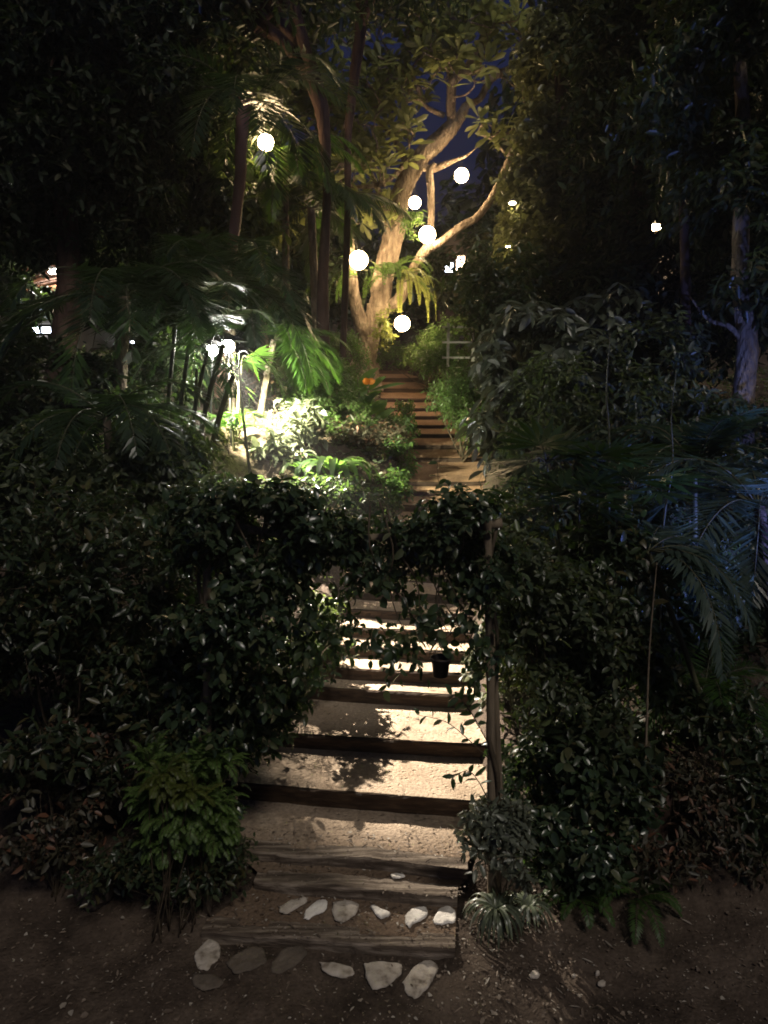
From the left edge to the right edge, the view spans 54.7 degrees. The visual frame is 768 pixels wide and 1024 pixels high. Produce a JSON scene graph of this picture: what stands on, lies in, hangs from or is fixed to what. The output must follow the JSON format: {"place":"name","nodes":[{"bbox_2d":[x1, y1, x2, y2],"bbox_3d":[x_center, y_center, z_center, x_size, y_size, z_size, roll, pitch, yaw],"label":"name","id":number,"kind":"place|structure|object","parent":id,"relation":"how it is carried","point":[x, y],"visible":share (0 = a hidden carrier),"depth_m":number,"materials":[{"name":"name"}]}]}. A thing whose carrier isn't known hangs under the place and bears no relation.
{"place":"outdoors","nodes":[
{"label":"outdoors","id":0,"kind":"place"},
{"bbox_2d":[206,374,487,936],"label":"path","id":1,"kind":"structure","parent":0,"point":[405,775],"depth_m":5.87,"materials":[{"name":"stone"}]},
{"bbox_2d":[332,900,358,921],"bbox_3d":[-0.248,2.555,4.766,0.178,0.016,0.200,0,10,0],"label":"stone","id":2,"kind":"object","parent":1,"relation":"on","point":[344,910],"visible":1,"depth_m":4.76,"materials":[{"name":"stone"}]},
{"bbox_2d":[339,644,468,661],"bbox_3d":[0.191,1.435,7.447,1.408,0.163,0.119,2,10,9],"label":"step timber","id":3,"kind":"object","parent":1,"relation":"on","point":[426,657],"visible":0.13,"depth_m":7.37,"materials":[{"name":"brown wood"}]},
{"bbox_2d":[339,625,472,641],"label":"step timber","id":4,"kind":"object","parent":1,"relation":"on","point":[461,637],"visible":0.27,"depth_m":7.64,"materials":[{"name":"brown wood"}]},
{"bbox_2d":[432,906,455,924],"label":"stone","id":5,"kind":"object","parent":1,"relation":"on","point":[444,915],"visible":1,"depth_m":4.71,"materials":[{"name":"white stone"}]},
{"bbox_2d":[0,277,767,1023],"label":"ground","id":6,"kind":"structure","parent":0,"point":[84,933],"depth_m":4.50,"materials":[{"name":"soil"}]},
{"bbox_2d":[11,265,117,351],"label":"pavilion","id":7,"kind":"structure","parent":6,"relation":"on","point":[45,326],"depth_m":14.57,"materials":[{"name":"paint"}]},
{"bbox_2d":[0,699,170,901],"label":"shrub","id":8,"kind":"object","parent":6,"relation":"on","point":[82,811],"visible":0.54,"depth_m":4.83,"materials":[{"name":"green plant"}]},
{"bbox_2d":[73,868,113,910],"bbox_3d":[-1.897,2.457,4.854,0.255,0.269,0.235,0,10,0],"label":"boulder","id":9,"kind":"object","parent":6,"relation":"on","point":[91,907],"visible":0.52,"depth_m":4.78,"materials":[{"name":"stone"}]},
{"bbox_2d":[0,312,207,462],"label":"shrub","id":10,"kind":"object","parent":6,"relation":"on","point":[40,399],"visible":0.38,"depth_m":8.72,"materials":[{"name":"green plant"}]},
{"bbox_2d":[0,475,223,810],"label":"shrub","id":11,"kind":"object","parent":6,"relation":"on","point":[77,623],"visible":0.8,"depth_m":4.74,"materials":[{"name":"green plant"}]},
{"bbox_2d":[0,378,230,530],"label":"feather palm","id":12,"kind":"object","parent":6,"relation":"on","point":[125,399],"visible":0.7,"depth_m":6.99,"materials":[{"name":"green plant"}]},
{"bbox_2d":[0,0,235,382],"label":"leafy tree","id":13,"kind":"object","parent":6,"relation":"on","point":[76,133],"visible":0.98,"depth_m":9.85,"materials":[{"name":"green plant"}]},
{"bbox_2d":[0,409,256,560],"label":"shrub","id":14,"kind":"object","parent":6,"relation":"on","point":[141,473],"visible":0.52,"depth_m":6.82,"materials":[{"name":"green plant"}]},
{"bbox_2d":[0,254,266,432],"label":"feather palm","id":15,"kind":"object","parent":6,"relation":"on","point":[139,282],"visible":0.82,"depth_m":8.03,"materials":[{"name":"green plant"}]},
{"bbox_2d":[58,828,258,912],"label":"shrub","id":16,"kind":"object","parent":6,"relation":"on","point":[121,863],"visible":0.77,"depth_m":4.60,"materials":[{"name":"green plant"}]},
{"bbox_2d":[132,752,224,943],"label":"feathery sprigs","id":17,"kind":"object","parent":6,"relation":"on","point":[170,784],"visible":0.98,"depth_m":4.29,"materials":[{"name":"green plant"}]},
{"bbox_2d":[122,728,253,936],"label":"feathery bush","id":18,"kind":"object","parent":6,"relation":"on","point":[217,822],"visible":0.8,"depth_m":4.42,"materials":[{"name":"green plant"}]},
{"bbox_2d":[0,163,375,360],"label":"leafy tree","id":19,"kind":"object","parent":6,"relation":"on","point":[335,265],"visible":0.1,"depth_m":15.85,"materials":[{"name":"green plant"}]},
{"bbox_2d":[84,0,297,374],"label":"leafy tree","id":20,"kind":"object","parent":6,"relation":"on","point":[200,212],"visible":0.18,"depth_m":12.06,"materials":[{"name":"green plant"}]},
{"bbox_2d":[103,281,286,494],"bbox_3d":[-2.077,-1.292,8.742,1.899,2.621,2.110,0,10,0],"label":"cane palm","id":21,"kind":"object","parent":6,"relation":"on","point":[189,329],"visible":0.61,"depth_m":8.36,"materials":[{"name":"green plant"}]},
{"bbox_2d":[194,939,220,970],"bbox_3d":[-1.060,2.658,4.469,0.166,0.017,0.221,5,11,27],"label":"stone","id":22,"kind":"object","parent":6,"relation":"on","point":[207,954],"visible":1,"depth_m":4.46,"materials":[{"name":"stone"}]},
{"bbox_2d":[192,974,223,990],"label":"stone","id":23,"kind":"object","parent":6,"relation":"on","point":[203,982],"visible":1,"depth_m":4.26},
{"bbox_2d":[101,228,322,415],"bbox_3d":[-2.250,-2.477,10.319,2.992,2.424,3.276,0,10,0],"label":"feather palm","id":24,"kind":"object","parent":6,"relation":"on","point":[259,288],"visible":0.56,"depth_m":9.57,"materials":[{"name":"green plant"}]},
{"bbox_2d":[140,621,316,784],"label":"shrub","id":25,"kind":"object","parent":6,"relation":"on","point":[267,733],"visible":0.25,"depth_m":4.85,"materials":[{"name":"green plant"}]},
{"bbox_2d":[182,408,274,451],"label":"feather palm","id":26,"kind":"object","parent":6,"relation":"on","point":[229,421],"visible":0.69,"depth_m":9.41,"materials":[{"name":"green plant"}]},
{"bbox_2d":[226,946,266,973],"bbox_3d":[-0.814,2.670,4.435,0.237,0.017,0.174,-7,12,-36],"label":"stone","id":27,"kind":"object","parent":6,"relation":"on","point":[248,959],"visible":1,"depth_m":4.42,"materials":[{"name":"stone"}]},
{"bbox_2d":[129,0,367,395],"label":"leaning tree","id":28,"kind":"object","parent":6,"relation":"on","point":[230,24],"visible":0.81,"depth_m":11.17,"materials":[{"name":"green plant"}]},
{"bbox_2d":[126,37,374,397],"bbox_3d":[-2.023,-4.021,10.936,3.347,4.781,3.158,5,11,27],"label":"tall palm","id":29,"kind":"object","parent":6,"relation":"on","point":[245,122],"visible":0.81,"depth_m":10.64,"materials":[{"name":"green plant"}]},
{"bbox_2d":[225,344,276,482],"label":"fan palm","id":30,"kind":"object","parent":6,"relation":"on","point":[260,351],"visible":0.89,"depth_m":9.29,"materials":[{"name":"green plant"}]},
{"bbox_2d":[182,168,321,377],"bbox_3d":[-2.432,-4.494,13.966,2.716,4.202,1.953,0,10,0],"label":"frangipani sapling","id":31,"kind":"object","parent":6,"relation":"on","point":[302,221],"visible":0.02,"depth_m":13.92,"materials":[{"name":"green plant"}]},
{"bbox_2d":[221,368,287,413],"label":"forked shrub","id":32,"kind":"object","parent":6,"relation":"on","point":[255,385],"visible":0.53,"depth_m":10.94,"materials":[{"name":"green plant"}]},
{"bbox_2d":[232,351,278,436],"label":"fan palm","id":33,"kind":"object","parent":6,"relation":"on","point":[255,362],"visible":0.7,"depth_m":9.85,"materials":[{"name":"green plant"}]},
{"bbox_2d":[224,397,330,467],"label":"pale shrub","id":34,"kind":"object","parent":6,"relation":"on","point":[296,425],"visible":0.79,"depth_m":10.00,"materials":[{"name":"green plant"}]},
{"bbox_2d":[172,465,404,568],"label":"shrub","id":35,"kind":"object","parent":6,"relation":"on","point":[359,498],"visible":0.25,"depth_m":8.70,"materials":[{"name":"green plant"}]},
{"bbox_2d":[270,945,306,973],"bbox_3d":[-0.574,2.678,4.455,0.154,0.017,0.260,5,11,28],"label":"stone","id":36,"kind":"object","parent":6,"relation":"on","point":[289,958],"visible":1,"depth_m":4.45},
{"bbox_2d":[209,134,371,385],"bbox_3d":[-1.524,-4.234,13.113,2.651,4.379,2.785,0,10,0],"label":"feather palm","id":37,"kind":"object","parent":6,"relation":"on","point":[285,207],"visible":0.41,"depth_m":12.32,"materials":[{"name":"green plant"}]},
{"bbox_2d":[248,581,346,705],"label":"shrub","id":38,"kind":"object","parent":6,"relation":"on","point":[323,621],"visible":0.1,"depth_m":7.01,"materials":[{"name":"green plant"}]},
{"bbox_2d":[257,323,352,414],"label":"feather palm","id":39,"kind":"object","parent":6,"relation":"on","point":[284,341],"visible":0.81,"depth_m":10.26,"materials":[{"name":"green plant"}]},
{"bbox_2d":[266,327,375,433],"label":"verge shrub","id":40,"kind":"object","parent":6,"relation":"on","point":[327,402],"visible":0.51,"depth_m":12.01,"materials":[{"name":"green plant"}]},
{"bbox_2d":[201,916,454,960],"bbox_3d":[-0.347,2.652,4.611,1.569,0.111,0.163,1,10,6],"label":"step timber","id":41,"kind":"object","parent":6,"relation":"on","point":[235,934],"visible":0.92,"depth_m":4.57,"materials":[{"name":"brown wood"}]},
{"bbox_2d":[243,168,412,380],"bbox_3d":[-1.040,-3.946,13.552,3.149,3.833,3.533,0,10,0],"label":"feather palm","id":42,"kind":"object","parent":6,"relation":"on","point":[352,199],"visible":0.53,"depth_m":13.25,"materials":[{"name":"green plant"}]},
{"bbox_2d":[304,634,359,684],"bbox_3d":[-0.586,1.328,6.988,0.713,0.419,0.520,5,11,28],"label":"leafy spray","id":43,"kind":"object","parent":6,"relation":"on","point":[334,665],"visible":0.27,"depth_m":6.92,"materials":[{"name":"green plant"}]},
{"bbox_2d":[319,962,354,977],"bbox_3d":[-0.286,2.706,4.399,0.235,0.017,0.098,3,11,18],"label":"stone","id":44,"kind":"object","parent":6,"relation":"on","point":[334,969],"visible":1,"depth_m":4.39,"materials":[{"name":"stone"}]},
{"bbox_2d":[293,454,381,482],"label":"birds nest fern","id":45,"kind":"object","parent":6,"relation":"on","point":[333,466],"visible":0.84,"depth_m":9.55,"materials":[{"name":"green plant"}]},
{"bbox_2d":[226,781,475,816],"bbox_3d":[-0.189,2.215,5.696,2.098,0.184,0.118,1,10,8],"label":"step timber","id":46,"kind":"object","parent":6,"relation":"on","point":[393,803],"visible":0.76,"depth_m":5.64,"materials":[{"name":"brown wood"}]},
{"bbox_2d":[238,839,467,883],"bbox_3d":[-0.235,2.411,5.146,1.621,0.138,0.164,1,10,8],"label":"step timber","id":47,"kind":"object","parent":6,"relation":"on","point":[403,863],"visible":0.82,"depth_m":5.09,"materials":[{"name":"brown wood"}]},
{"bbox_2d":[202,505,503,913],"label":"garden arch","id":48,"kind":"structure","parent":6,"relation":"on","point":[492,709],"depth_m":4.52,"materials":[{"name":"brown wood"}]},
{"bbox_2d":[142,471,532,895],"bbox_3d":[-0.269,1.182,4.595,2.341,2.905,0.882,0,10,0],"label":"climbing vine","id":49,"kind":"object","parent":48,"relation":"attached to","point":[264,576],"visible":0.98,"depth_m":4.32,"materials":[{"name":"green plant"}]},
{"bbox_2d":[426,574,453,660],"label":"vine sprig","id":50,"kind":"object","parent":49,"relation":"hanging from","point":[433,609],"visible":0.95,"depth_m":4.39,"materials":[{"name":"green plant"}]},
{"bbox_2d":[430,598,451,678],"bbox_3d":[0.337,0.738,4.375,0.128,0.479,0.128,0,10,0],"label":"hanging pot","id":51,"kind":"object","parent":49,"relation":"hanging from","point":[440,664],"visible":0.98,"depth_m":4.37,"materials":[{"name":"black plastic"}]},
{"bbox_2d":[446,684,486,740],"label":"young branch","id":52,"kind":"object","parent":48,"relation":"attached to","point":[453,701],"visible":1,"depth_m":4.50,"materials":[{"name":"green plant"}]},
{"bbox_2d":[442,764,492,797],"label":"young branch","id":53,"kind":"object","parent":48,"relation":"attached to","point":[465,774],"visible":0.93,"depth_m":4.54,"materials":[{"name":"green plant"}]},
{"bbox_2d":[254,870,457,906],"bbox_3d":[-0.191,2.516,4.945,1.355,0.142,0.160,1,10,7],"label":"step timber","id":54,"kind":"object","parent":6,"relation":"on","point":[338,886],"visible":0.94,"depth_m":4.90,"materials":[{"name":"brown wood"}]},
{"bbox_2d":[327,414,411,471],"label":"verge weeds","id":55,"kind":"object","parent":6,"relation":"on","point":[361,435],"visible":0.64,"depth_m":11.19,"materials":[{"name":"green plant"}]},
{"bbox_2d":[335,368,405,425],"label":"canna plant","id":56,"kind":"object","parent":6,"relation":"on","point":[379,406],"visible":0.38,"depth_m":12.42,"materials":[{"name":"green plant"}]},
{"bbox_2d":[279,732,484,757],"bbox_3d":[-0.176,1.985,6.317,2.052,0.174,0.122,1,10,7],"label":"step timber","id":57,"kind":"object","parent":6,"relation":"on","point":[383,745],"visible":0.6,"depth_m":6.23,"materials":[{"name":"brown wood"}]},
{"bbox_2d":[364,961,401,989],"bbox_3d":[-0.006,2.702,4.340,0.231,0.017,0.211,0,10,0],"label":"stone","id":58,"kind":"object","parent":6,"relation":"on","point":[380,974],"visible":1,"depth_m":4.34,"materials":[{"name":"stone"}]},
{"bbox_2d":[0,0,767,338],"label":"wood","id":59,"kind":"object","parent":6,"relation":"on","point":[410,250],"visible":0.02,"depth_m":24.96,"materials":[{"name":"green plant"}]},
{"bbox_2d":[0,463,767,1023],"bbox_3d":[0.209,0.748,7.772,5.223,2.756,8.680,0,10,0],"label":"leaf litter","id":60,"kind":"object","parent":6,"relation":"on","point":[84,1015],"visible":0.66,"depth_m":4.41,"materials":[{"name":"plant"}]},
{"bbox_2d":[0,320,767,821],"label":"ground cover","id":61,"kind":"object","parent":6,"relation":"on","point":[676,738],"visible":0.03,"depth_m":10.86,"materials":[{"name":"green plant"}]},
{"bbox_2d":[309,686,471,707],"bbox_3d":[0.041,1.746,6.954,1.573,0.180,0.123,1,10,8],"label":"step timber","id":62,"kind":"object","parent":6,"relation":"on","point":[418,699],"visible":0.54,"depth_m":6.90,"materials":[{"name":"brown wood"}]},
{"bbox_2d":[309,0,474,398],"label":"straight tree","id":63,"kind":"object","parent":6,"relation":"on","point":[371,8],"visible":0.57,"depth_m":13.23,"materials":[{"name":"green plant"}]},
{"bbox_2d":[372,398,421,505],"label":"verge weeds","id":64,"kind":"object","parent":6,"relation":"on","point":[400,479],"visible":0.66,"depth_m":11.20,"materials":[{"name":"green plant"}]},
{"bbox_2d":[326,666,470,684],"bbox_3d":[0.173,1.592,7.152,1.466,0.167,0.115,1,10,6],"label":"step timber","id":65,"kind":"object","parent":6,"relation":"on","point":[378,675],"visible":0.42,"depth_m":7.11,"materials":[{"name":"brown wood"}]},
{"bbox_2d":[263,0,537,390],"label":"frangipani tree","id":66,"kind":"object","parent":6,"relation":"on","point":[449,51],"visible":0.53,"depth_m":15.24,"materials":[{"name":"green plant"}]},
{"bbox_2d":[367,304,398,351],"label":"pale weeds","id":67,"kind":"object","parent":66,"relation":"attached to","point":[386,328],"visible":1,"depth_m":15.64,"materials":[{"name":"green plant"}]},
{"bbox_2d":[328,255,439,306],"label":"trunk fern","id":68,"kind":"object","parent":66,"relation":"attached to","point":[389,268],"visible":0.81,"depth_m":15.08,"materials":[{"name":"green plant"}]},
{"bbox_2d":[397,203,426,240],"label":"trunk plant","id":69,"kind":"object","parent":66,"relation":"attached to","point":[415,217],"visible":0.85,"depth_m":15.38,"materials":[{"name":"green plant"}]},
{"bbox_2d":[396,267,435,322],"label":"trunk fern","id":70,"kind":"object","parent":66,"relation":"attached to","point":[418,287],"visible":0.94,"depth_m":15.03,"materials":[{"name":"green plant"}]},
{"bbox_2d":[345,608,473,622],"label":"step timber","id":71,"kind":"object","parent":6,"relation":"on","point":[380,614],"visible":0.33,"depth_m":8.08,"materials":[{"name":"brown wood"}]},
{"bbox_2d":[353,592,469,603],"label":"step timber","id":72,"kind":"object","parent":6,"relation":"on","point":[430,598],"visible":0.16,"depth_m":8.46,"materials":[{"name":"brown wood"}]},
{"bbox_2d":[402,960,437,998],"bbox_3d":[0.213,2.711,4.330,0.148,0.016,0.302,6,12,31],"label":"stone","id":73,"kind":"object","parent":6,"relation":"on","point":[420,976],"visible":1,"depth_m":4.31,"materials":[{"name":"stone"}]},
{"bbox_2d":[376,312,483,391],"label":"verge shrub","id":74,"kind":"object","parent":6,"relation":"on","point":[433,335],"visible":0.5,"depth_m":16.34,"materials":[{"name":"green plant"}]},
{"bbox_2d":[98,817,767,1023],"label":"gravel","id":75,"kind":"structure","parent":6,"relation":"on","point":[739,1005],"depth_m":4.54,"materials":[{"name":"gravel"}]},
{"bbox_2d":[429,233,476,333],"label":"tree","id":76,"kind":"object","parent":6,"relation":"on","point":[436,319],"depth_m":23.27,"materials":[{"name":"plant"}]},
{"bbox_2d":[413,333,496,461],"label":"verge shrub","id":77,"kind":"object","parent":6,"relation":"on","point":[455,405],"visible":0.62,"depth_m":11.93,"materials":[{"name":"green plant"}]},
{"bbox_2d":[418,223,502,354],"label":"leafy tree","id":78,"kind":"object","parent":6,"relation":"on","point":[437,260],"visible":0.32,"depth_m":18.41,"materials":[{"name":"green plant"}]},
{"bbox_2d":[424,235,559,464],"bbox_3d":[1.891,-2.486,11.801,1.712,3.578,2.721,-7,12,-35],"label":"shrub","id":79,"kind":"object","parent":6,"relation":"on","point":[486,293],"visible":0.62,"depth_m":11.30,"materials":[{"name":"green plant"}]},
{"bbox_2d":[448,789,541,912],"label":"silvery shrub","id":80,"kind":"object","parent":6,"relation":"on","point":[509,830],"visible":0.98,"depth_m":4.52,"materials":[{"name":"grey plant"}]},
{"bbox_2d":[463,886,526,951],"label":"silvery plant","id":81,"kind":"object","parent":6,"relation":"on","point":[497,905],"visible":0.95,"depth_m":4.54,"materials":[{"name":"green plant"}]},
{"bbox_2d":[459,619,534,711],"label":"shrub","id":82,"kind":"object","parent":6,"relation":"on","point":[514,695],"visible":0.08,"depth_m":6.37,"materials":[{"name":"green plant"}]},
{"bbox_2d":[505,891,554,931],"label":"silvery plant","id":83,"kind":"object","parent":6,"relation":"on","point":[531,901],"visible":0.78,"depth_m":4.64,"materials":[{"name":"green plant"}]},
{"bbox_2d":[465,489,652,804],"bbox_3d":[1.153,0.988,5.225,1.378,2.328,1.294,0,10,0],"label":"shrub","id":84,"kind":"object","parent":6,"relation":"on","point":[539,616],"visible":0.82,"depth_m":4.86,"materials":[{"name":"green plant"}]},
{"bbox_2d":[452,282,669,493],"bbox_3d":[2.297,-1.449,9.484,2.878,2.835,2.280,0,10,0],"label":"broad leaved shrub","id":85,"kind":"object","parent":6,"relation":"on","point":[559,332],"visible":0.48,"depth_m":9.06,"materials":[{"name":"green plant"}]},
{"bbox_2d":[482,722,668,904],"bbox_3d":[1.277,1.938,4.978,1.201,1.023,1.075,0,10,0],"label":"shrub","id":86,"kind":"object","parent":6,"relation":"on","point":[587,857],"visible":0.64,"depth_m":4.76,"materials":[{"name":"green plant"}]},
{"bbox_2d":[539,873,615,928],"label":"fern","id":87,"kind":"object","parent":6,"relation":"on","point":[585,895],"visible":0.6,"depth_m":4.68,"materials":[{"name":"green plant"}]},
{"bbox_2d":[486,0,670,308],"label":"ivy clad tree","id":88,"kind":"object","parent":6,"relation":"on","point":[538,213],"visible":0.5,"depth_m":13.12,"materials":[{"name":"green plant"}]},
{"bbox_2d":[480,417,716,699],"bbox_3d":[1.573,0.651,5.432,1.823,2.739,1.164,-4,11,-19],"label":"lady palm","id":89,"kind":"object","parent":6,"relation":"on","point":[602,477],"visible":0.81,"depth_m":5.13,"materials":[{"name":"green plant"}]},
{"bbox_2d":[516,501,690,834],"bbox_3d":[1.515,1.054,5.318,1.220,2.240,1.570,6,12,30],"label":"shrub","id":90,"kind":"object","parent":6,"relation":"on","point":[609,548],"visible":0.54,"depth_m":5.04,"materials":[{"name":"green plant"}]},
{"bbox_2d":[489,300,750,532],"bbox_3d":[2.642,-0.969,8.578,2.983,2.931,2.323,0,10,0],"label":"shrub","id":91,"kind":"object","parent":6,"relation":"on","point":[638,399],"visible":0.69,"depth_m":8.20,"materials":[{"name":"green plant"}]},
{"bbox_2d":[487,461,759,685],"bbox_3d":[1.970,0.510,6.526,2.364,1.889,1.743,0,10,0],"label":"shrub","id":92,"kind":"object","parent":6,"relation":"on","point":[688,622],"visible":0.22,"depth_m":6.12,"materials":[{"name":"green plant"}]},
{"bbox_2d":[591,857,681,946],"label":"fern","id":93,"kind":"object","parent":6,"relation":"on","point":[659,896],"visible":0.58,"depth_m":4.65,"materials":[{"name":"green plant"}]},
{"bbox_2d":[643,562,656,835],"bbox_3d":[1.752,1.340,4.913,0.067,2.062,0.034,0,10,0],"label":"cane","id":94,"kind":"object","parent":6,"relation":"on","point":[646,718],"visible":0.7,"depth_m":4.86,"materials":[{"name":"plant"}]},
{"bbox_2d":[538,0,767,388],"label":"leafy tree","id":95,"kind":"object","parent":6,"relation":"on","point":[630,233],"visible":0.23,"depth_m":10.91,"materials":[{"name":"green plant"}]},
{"bbox_2d":[639,781,672,843],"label":"shrub","id":96,"kind":"object","parent":6,"relation":"on","point":[665,830],"visible":0.29,"depth_m":5.10,"materials":[{"name":"green plant"}]},
{"bbox_2d":[599,0,767,517],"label":"tree","id":97,"kind":"object","parent":6,"relation":"on","point":[723,186],"visible":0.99,"depth_m":8.23,"materials":[{"name":"green plant"}]},
{"bbox_2d":[599,742,767,899],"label":"reddish shrub","id":98,"kind":"object","parent":6,"relation":"on","point":[697,805],"visible":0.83,"depth_m":4.85,"materials":[{"name":"brown plant"}]},
{"bbox_2d":[600,405,767,653],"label":"feather palm","id":99,"kind":"object","parent":6,"relation":"on","point":[719,434],"visible":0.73,"depth_m":6.13,"materials":[{"name":"green plant"}]},
{"bbox_2d":[610,667,767,885],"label":"shrub","id":100,"kind":"object","parent":6,"relation":"on","point":[693,716],"visible":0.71,"depth_m":5.11,"materials":[{"name":"green plant"}]},
{"bbox_2d":[621,629,767,739],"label":"feather palm","id":101,"kind":"object","parent":6,"relation":"on","point":[714,686],"visible":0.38,"depth_m":5.53,"materials":[{"name":"green plant"}]},
{"bbox_2d":[623,452,767,643],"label":"feather palm","id":102,"kind":"object","parent":6,"relation":"on","point":[736,479],"visible":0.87,"depth_m":5.38,"materials":[{"name":"green plant"}]},
{"bbox_2d":[635,524,761,782],"bbox_3d":[2.148,1.155,5.215,0.901,2.067,1.444,0,10,0],"label":"feather palm","id":103,"kind":"object","parent":6,"relation":"on","point":[676,546],"visible":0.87,"depth_m":4.74,"materials":[{"name":"green plant"}]},
{"bbox_2d":[634,0,767,482],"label":"bare trunk tree","id":104,"kind":"object","parent":6,"relation":"on","point":[663,8],"visible":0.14,"depth_m":9.07,"materials":[{"name":"brown plant"}]},
{"bbox_2d":[641,387,767,665],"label":"shrub","id":105,"kind":"object","parent":6,"relation":"on","point":[754,456],"visible":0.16,"depth_m":7.33,"materials":[{"name":"green plant"}]},
{"bbox_2d":[278,0,636,262],"label":"sky","id":106,"kind":"structure","parent":0,"point":[460,145],"materials":[{"name":"blue"}]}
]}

